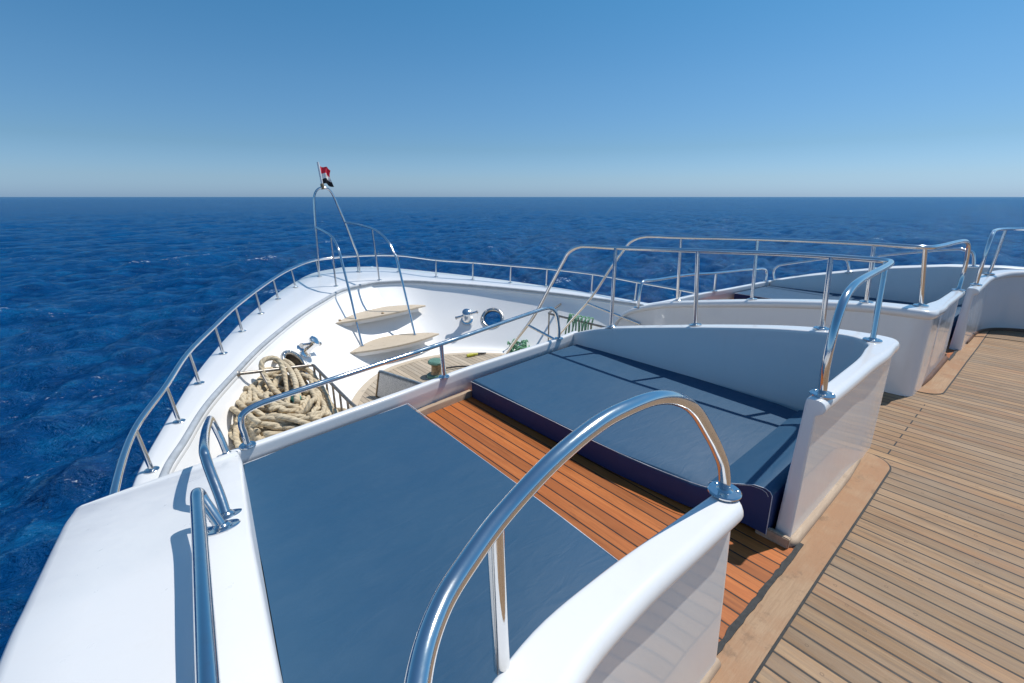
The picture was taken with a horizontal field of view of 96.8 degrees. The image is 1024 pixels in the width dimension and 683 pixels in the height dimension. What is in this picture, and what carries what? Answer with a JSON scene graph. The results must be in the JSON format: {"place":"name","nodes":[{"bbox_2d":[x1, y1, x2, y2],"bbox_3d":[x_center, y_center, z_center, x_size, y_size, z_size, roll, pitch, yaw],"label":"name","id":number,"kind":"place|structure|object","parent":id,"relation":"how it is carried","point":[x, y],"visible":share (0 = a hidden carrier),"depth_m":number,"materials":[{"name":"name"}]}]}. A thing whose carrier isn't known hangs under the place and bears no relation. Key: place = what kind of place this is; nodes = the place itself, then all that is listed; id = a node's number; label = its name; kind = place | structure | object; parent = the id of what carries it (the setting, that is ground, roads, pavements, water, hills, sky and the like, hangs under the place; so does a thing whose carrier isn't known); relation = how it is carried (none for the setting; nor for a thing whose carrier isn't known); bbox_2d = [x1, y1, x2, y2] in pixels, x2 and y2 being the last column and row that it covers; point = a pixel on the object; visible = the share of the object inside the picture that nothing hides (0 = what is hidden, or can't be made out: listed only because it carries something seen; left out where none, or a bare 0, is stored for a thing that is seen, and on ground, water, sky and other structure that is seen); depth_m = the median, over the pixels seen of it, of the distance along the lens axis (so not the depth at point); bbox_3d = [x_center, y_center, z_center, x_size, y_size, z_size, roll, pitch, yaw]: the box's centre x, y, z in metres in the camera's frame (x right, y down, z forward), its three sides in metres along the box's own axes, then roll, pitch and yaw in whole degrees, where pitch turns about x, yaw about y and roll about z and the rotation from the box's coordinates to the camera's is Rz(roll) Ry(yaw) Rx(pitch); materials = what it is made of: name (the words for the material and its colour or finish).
{"place":"outdoors","nodes":[
{"label":"outdoors","id":0,"kind":"place"},
{"bbox_2d":[0,197,1023,658],"bbox_3d":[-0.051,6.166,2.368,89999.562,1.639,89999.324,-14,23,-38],"label":"sea","id":1,"kind":"structure","parent":0,"point":[112,309],"depth_m":47.38,"materials":[{"name":"liquid"}]},
{"bbox_2d":[132,267,646,486],"bbox_3d":[2.046,2.801,5.921,10.429,5.073,21.700,-14,23,-38],"label":"yacht hull","id":2,"kind":"object","parent":1,"relation":"on","point":[310,305],"visible":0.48,"depth_m":10.33,"materials":[{"name":"white paint"}]},
{"bbox_2d":[280,350,307,373],"bbox_3d":[-4.246,0.520,7.817,1.414,0.715,0.586,-2,18,-6],"label":"fairlead","id":3,"kind":"object","parent":2,"relation":"attached to","point":[295,358],"visible":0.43,"depth_m":8.01,"materials":[{"name":"metal"}]},
{"bbox_2d":[297,336,321,357],"bbox_3d":[-3.681,0.106,8.297,0.503,0.428,0.449,-14,23,-38],"label":"cross cleat","id":4,"kind":"object","parent":2,"relation":"attached to","point":[304,350],"visible":0.99,"depth_m":8.20,"materials":[{"name":"silver metal"}]},
{"bbox_2d":[335,305,425,325],"bbox_3d":[-3.249,-0.660,10.739,2.541,0.150,0.897,-14,23,-38],"label":"bow step","id":5,"kind":"object","parent":2,"relation":"on","point":[376,314],"visible":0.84,"depth_m":10.58,"materials":[{"name":"brown wood"}]},
{"bbox_2d":[350,333,438,355],"bbox_3d":[-2.770,0.032,10.328,2.301,0.120,0.900,-14,23,-38],"label":"bow step","id":6,"kind":"object","parent":2,"relation":"on","point":[388,343],"visible":0.9,"depth_m":10.16,"materials":[{"name":"brown wood"}]},
{"bbox_2d":[313,187,416,345],"bbox_3d":[-3.716,-1.972,10.926,1.444,3.358,3.079,-14,23,-38],"label":"pulpit rail","id":7,"kind":"object","parent":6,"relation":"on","point":[357,254],"visible":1,"depth_m":10.93,"materials":[{"name":"silver metal"}]},
{"bbox_2d":[317,162,333,188],"bbox_3d":[-4.679,-4.152,11.408,0.348,0.646,0.164,-14,23,-38],"label":"flag","id":8,"kind":"object","parent":7,"relation":"attached to","point":[324,174],"visible":1,"depth_m":11.39,"materials":[{"name":"multicoloured fabric"}]},
{"bbox_2d":[109,254,700,494],"bbox_3d":[-1.412,-0.758,9.054,10.142,1.015,9.547,-14,23,-38],"label":"bow rail","id":9,"kind":"object","parent":2,"relation":"on","point":[132,435],"visible":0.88,"depth_m":6.13,"materials":[{"name":"silver metal"}]},
{"bbox_2d":[349,350,509,405],"bbox_3d":[-0.371,1.028,8.326,9.540,0.001,6.150,-14,23,-38],"label":"foredeck","id":10,"kind":"object","parent":2,"relation":"attached to","point":[399,362],"visible":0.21,"depth_m":10.41,"materials":[{"name":"white paint"}]},
{"bbox_2d":[237,364,356,410],"bbox_3d":[-2.397,1.043,6.299,1.102,1.195,2.815,-29,34,-57],"label":"rope rack","id":11,"kind":"object","parent":10,"relation":"on","point":[333,385],"visible":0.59,"depth_m":6.53,"materials":[{"name":"metal"}]},
{"bbox_2d":[228,355,346,448],"bbox_3d":[-3.235,0.945,6.404,1.607,1.221,3.346,-14,23,-38],"label":"hawser heap","id":12,"kind":"object","parent":11,"relation":"in","point":[284,414],"visible":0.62,"depth_m":6.02,"materials":[{"name":"beige fabric"}]},
{"bbox_2d":[358,354,501,405],"bbox_3d":[-0.456,1.021,8.332,4.904,0.001,5.370,-14,23,-38],"label":"foredeck teak","id":13,"kind":"object","parent":10,"relation":"on","point":[419,370],"visible":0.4,"depth_m":9.73,"materials":[{"name":"brown wood"}]},
{"bbox_2d":[375,370,421,397],"bbox_3d":[-1.987,0.863,8.034,1.148,0.497,0.189,12,21,33],"label":"hatch lid","id":14,"kind":"object","parent":13,"relation":"on","point":[388,383],"visible":0.68,"depth_m":8.12,"materials":[{"name":"grey metal"}]},
{"bbox_2d":[349,352,504,407],"bbox_3d":[-0.459,1.016,8.334,4.924,0.001,5.380,-14,23,-38],"label":"foredeck margin","id":15,"kind":"object","parent":13,"relation":"on","point":[360,392],"visible":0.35,"depth_m":9.66,"materials":[{"name":"brown wood"}]},
{"bbox_2d":[427,358,446,378],"bbox_3d":[-1.540,0.536,9.270,0.418,0.360,0.340,-14,23,-38],"label":"bollard","id":16,"kind":"object","parent":13,"relation":"on","point":[435,364],"visible":0.68,"depth_m":9.18,"materials":[{"name":"teal metal"}]},
{"bbox_2d":[446,365,469,368],"bbox_3d":[-1.119,0.543,9.711,0.582,0.056,0.064,-5,18,-16],"label":"windlass bar","id":17,"kind":"object","parent":13,"relation":"on","point":[456,366],"visible":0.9,"depth_m":9.68,"materials":[{"name":"grey metal"}]},
{"bbox_2d":[466,352,485,356],"bbox_3d":[-0.825,0.286,10.502,0.475,0.084,0.084,-10,20,-29],"label":"hose nozzle","id":18,"kind":"object","parent":13,"relation":"on","point":[471,354],"visible":1,"depth_m":10.44,"materials":[{"name":"yellow plastic"}]},
{"bbox_2d":[507,339,529,352],"bbox_3d":[0.147,0.091,10.797,0.615,0.282,0.532,-14,23,-38],"label":"green rope","id":19,"kind":"object","parent":10,"relation":"on","point":[517,348],"visible":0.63,"depth_m":10.65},
{"bbox_2d":[548,303,605,340],"bbox_3d":[1.540,-0.083,10.086,1.146,1.045,3.862,-6,18,-17],"label":"rope rack","id":20,"kind":"object","parent":10,"relation":"on","point":[564,317],"visible":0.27,"depth_m":10.02,"materials":[{"name":"grey metal"}]},
{"bbox_2d":[565,314,593,333],"bbox_3d":[1.431,-0.184,9.872,0.406,0.789,0.682,-14,23,-38],"label":"green rope","id":21,"kind":"object","parent":20,"relation":"hanging from","point":[584,326],"visible":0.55,"depth_m":9.74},
{"bbox_2d":[455,309,477,325],"bbox_3d":[-1.147,-0.607,11.228,0.556,0.440,0.398,-14,23,-38],"label":"cross cleat","id":22,"kind":"object","parent":2,"relation":"attached to","point":[466,317],"visible":1,"depth_m":11.18,"materials":[{"name":"silver metal"}]},
{"bbox_2d":[481,308,503,328],"bbox_3d":[-0.533,-0.610,11.924,0.583,0.755,1.554,-1,18,-4],"label":"fairlead","id":23,"kind":"object","parent":2,"relation":"attached to","point":[485,313],"visible":0.77,"depth_m":11.36,"materials":[{"name":"metal"}]},
{"bbox_2d":[0,0,1023,196],"label":"sky","id":24,"kind":"structure","parent":0,"point":[99,98],"materials":[{"name":"blue"}]},
{"bbox_2d":[753,331,1023,682],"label":"deck","id":25,"kind":"structure","parent":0,"point":[921,580],"depth_m":2.38,"materials":[{"name":"brown wood"}]},
{"bbox_2d":[0,451,743,682],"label":"wing bulwark","id":26,"kind":"object","parent":25,"relation":"on","point":[110,599],"visible":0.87,"depth_m":1.31,"materials":[{"name":"white plastic"}]},
{"bbox_2d":[190,487,240,682],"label":"grab rail","id":27,"kind":"object","parent":26,"relation":"on","point":[206,654],"visible":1,"depth_m":1.14,"materials":[{"name":"silver metal"}]},
{"bbox_2d":[198,416,241,519],"bbox_3d":[-1.420,0.609,2.232,0.127,0.511,1.279,-11,21,-32],"label":"grab rail","id":28,"kind":"object","parent":26,"relation":"on","point":[217,490],"visible":0.89,"depth_m":1.85,"materials":[{"name":"silver metal"}]},
{"bbox_2d":[404,390,741,682],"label":"deck rail","id":29,"kind":"object","parent":26,"relation":"on","point":[487,538],"visible":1,"depth_m":0.91,"materials":[{"name":"silver metal"}]},
{"bbox_2d":[218,324,899,548],"bbox_3d":[0.257,0.536,3.414,3.985,1.150,3.318,-14,23,-38],"label":"sunbed enclosure","id":30,"kind":"object","parent":25,"relation":"on","point":[779,364],"visible":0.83,"depth_m":3.58,"materials":[{"name":"white plastic"}]},
{"bbox_2d":[237,306,562,449],"bbox_3d":[-0.602,0.134,3.963,0.151,0.406,3.287,16,24,42],"label":"coaming rail","id":31,"kind":"object","parent":30,"relation":"on","point":[247,443],"visible":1,"depth_m":3.47,"materials":[{"name":"silver metal"}]},
{"bbox_2d":[504,244,894,398],"bbox_3d":[0.764,0.024,4.490,1.559,1.958,4.433,-14,23,-38],"label":"stair rail","id":32,"kind":"object","parent":30,"relation":"attached to","point":[821,391],"visible":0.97,"depth_m":3.44,"materials":[{"name":"silver metal"}]},
{"bbox_2d":[423,397,793,641],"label":"passage deck","id":33,"kind":"structure","parent":25,"relation":"on","point":[616,516],"depth_m":2.83,"materials":[{"name":"brown wood"}]},
{"bbox_2d":[243,404,618,682],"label":"sunbed cushion","id":34,"kind":"object","parent":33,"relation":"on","point":[366,529],"visible":0.82,"depth_m":2.16,"materials":[{"name":"blue fabric"}]},
{"bbox_2d":[472,344,802,534],"bbox_3d":[1.030,0.501,3.840,1.650,0.293,2.689,-14,23,-38],"label":"sunbed cushion","id":35,"kind":"object","parent":33,"relation":"on","point":[557,396],"visible":0.77,"depth_m":3.44,"materials":[{"name":"blue fabric"}]},
{"bbox_2d":[717,543,803,654],"bbox_3d":[1.187,1.196,2.160,1.000,0.011,0.034,-14,23,-38],"label":"deck seam","id":36,"kind":"object","parent":25,"relation":"on","point":[734,626],"visible":0.93,"depth_m":2.12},
{"bbox_2d":[614,280,964,395],"bbox_3d":[4.084,-0.510,6.701,3.985,1.150,3.676,-14,23,-38],"label":"sunbed enclosure","id":37,"kind":"object","parent":25,"relation":"on","point":[920,358],"visible":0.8,"depth_m":4.76,"materials":[{"name":"white plastic"}]},
{"bbox_2d":[633,268,768,308],"bbox_3d":[3.264,-0.997,7.519,3.829,0.406,0.184,-12,21,-34],"label":"coaming rail","id":38,"kind":"object","parent":37,"relation":"on","point":[675,276],"visible":0.97,"depth_m":7.41,"materials":[{"name":"silver metal"}]},
{"bbox_2d":[561,235,970,333],"bbox_3d":[2.828,-0.576,6.377,1.559,1.958,4.808,-14,23,-38],"label":"stair rail","id":39,"kind":"object","parent":37,"relation":"attached to","point":[923,248],"visible":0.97,"depth_m":4.91,"materials":[{"name":"silver metal"}]},
{"bbox_2d":[710,452,889,682],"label":"deck margin","id":40,"kind":"object","parent":25,"relation":"on","point":[743,653],"visible":0.65,"depth_m":2.23,"materials":[{"name":"brown wood"}]},
{"bbox_2d":[749,452,890,682],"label":"deck seam","id":41,"kind":"object","parent":25,"relation":"on","point":[757,672],"visible":1,"depth_m":2.19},
{"bbox_2d":[770,264,1023,349],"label":"wing bulwark","id":42,"kind":"object","parent":25,"relation":"on","point":[995,302],"visible":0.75,"depth_m":6.68,"materials":[{"name":"white plastic"}]},
{"bbox_2d":[772,258,851,280],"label":"grab rail","id":43,"kind":"object","parent":42,"relation":"on","point":[817,259],"visible":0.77,"depth_m":8.15,"materials":[{"name":"silver metal"}]},
{"bbox_2d":[873,248,978,268],"bbox_3d":[6.312,-1.243,6.989,0.116,0.449,1.254,-16,24,-42],"label":"grab rail","id":44,"kind":"object","parent":42,"relation":"attached to","point":[942,249],"visible":0.72,"depth_m":6.85,"materials":[{"name":"silver metal"}]},
{"bbox_2d":[970,227,1023,285],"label":"deck rail","id":45,"kind":"object","parent":42,"relation":"on","point":[985,254],"visible":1,"depth_m":5.70,"materials":[{"name":"silver metal"}]},
{"bbox_2d":[946,338,954,357],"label":"passage deck","id":46,"kind":"structure","parent":25,"relation":"on","point":[949,352],"depth_m":5.59,"materials":[{"name":"brown wood"}]},
{"bbox_2d":[734,286,961,339],"bbox_3d":[5.347,-0.602,7.359,1.453,0.263,2.844,-14,23,-38],"label":"sunbed cushion","id":47,"kind":"object","parent":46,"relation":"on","point":[771,292],"visible":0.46,"depth_m":7.74,"materials":[{"name":"blue fabric"}]},
{"bbox_2d":[917,331,988,393],"bbox_3d":[5.402,0.151,5.487,3.700,0.026,0.215,-14,23,-38],"label":"deck margin","id":48,"kind":"object","parent":25,"relation":"on","point":[940,381],"visible":0.53,"depth_m":4.96,"materials":[{"name":"brown wood"}]},
{"bbox_2d":[948,350,958,359],"bbox_3d":[5.413,0.120,5.545,1.000,0.011,0.034,-14,23,-38],"label":"deck seam","id":49,"kind":"object","parent":25,"relation":"on","point":[953,354],"visible":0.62,"depth_m":5.40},
{"bbox_2d":[921,331,989,393],"bbox_3d":[5.456,0.165,5.408,3.716,0.001,0.163,-13,22,-35],"label":"deck seam","id":50,"kind":"object","parent":25,"relation":"on","point":[963,366],"visible":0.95,"depth_m":5.01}
]}

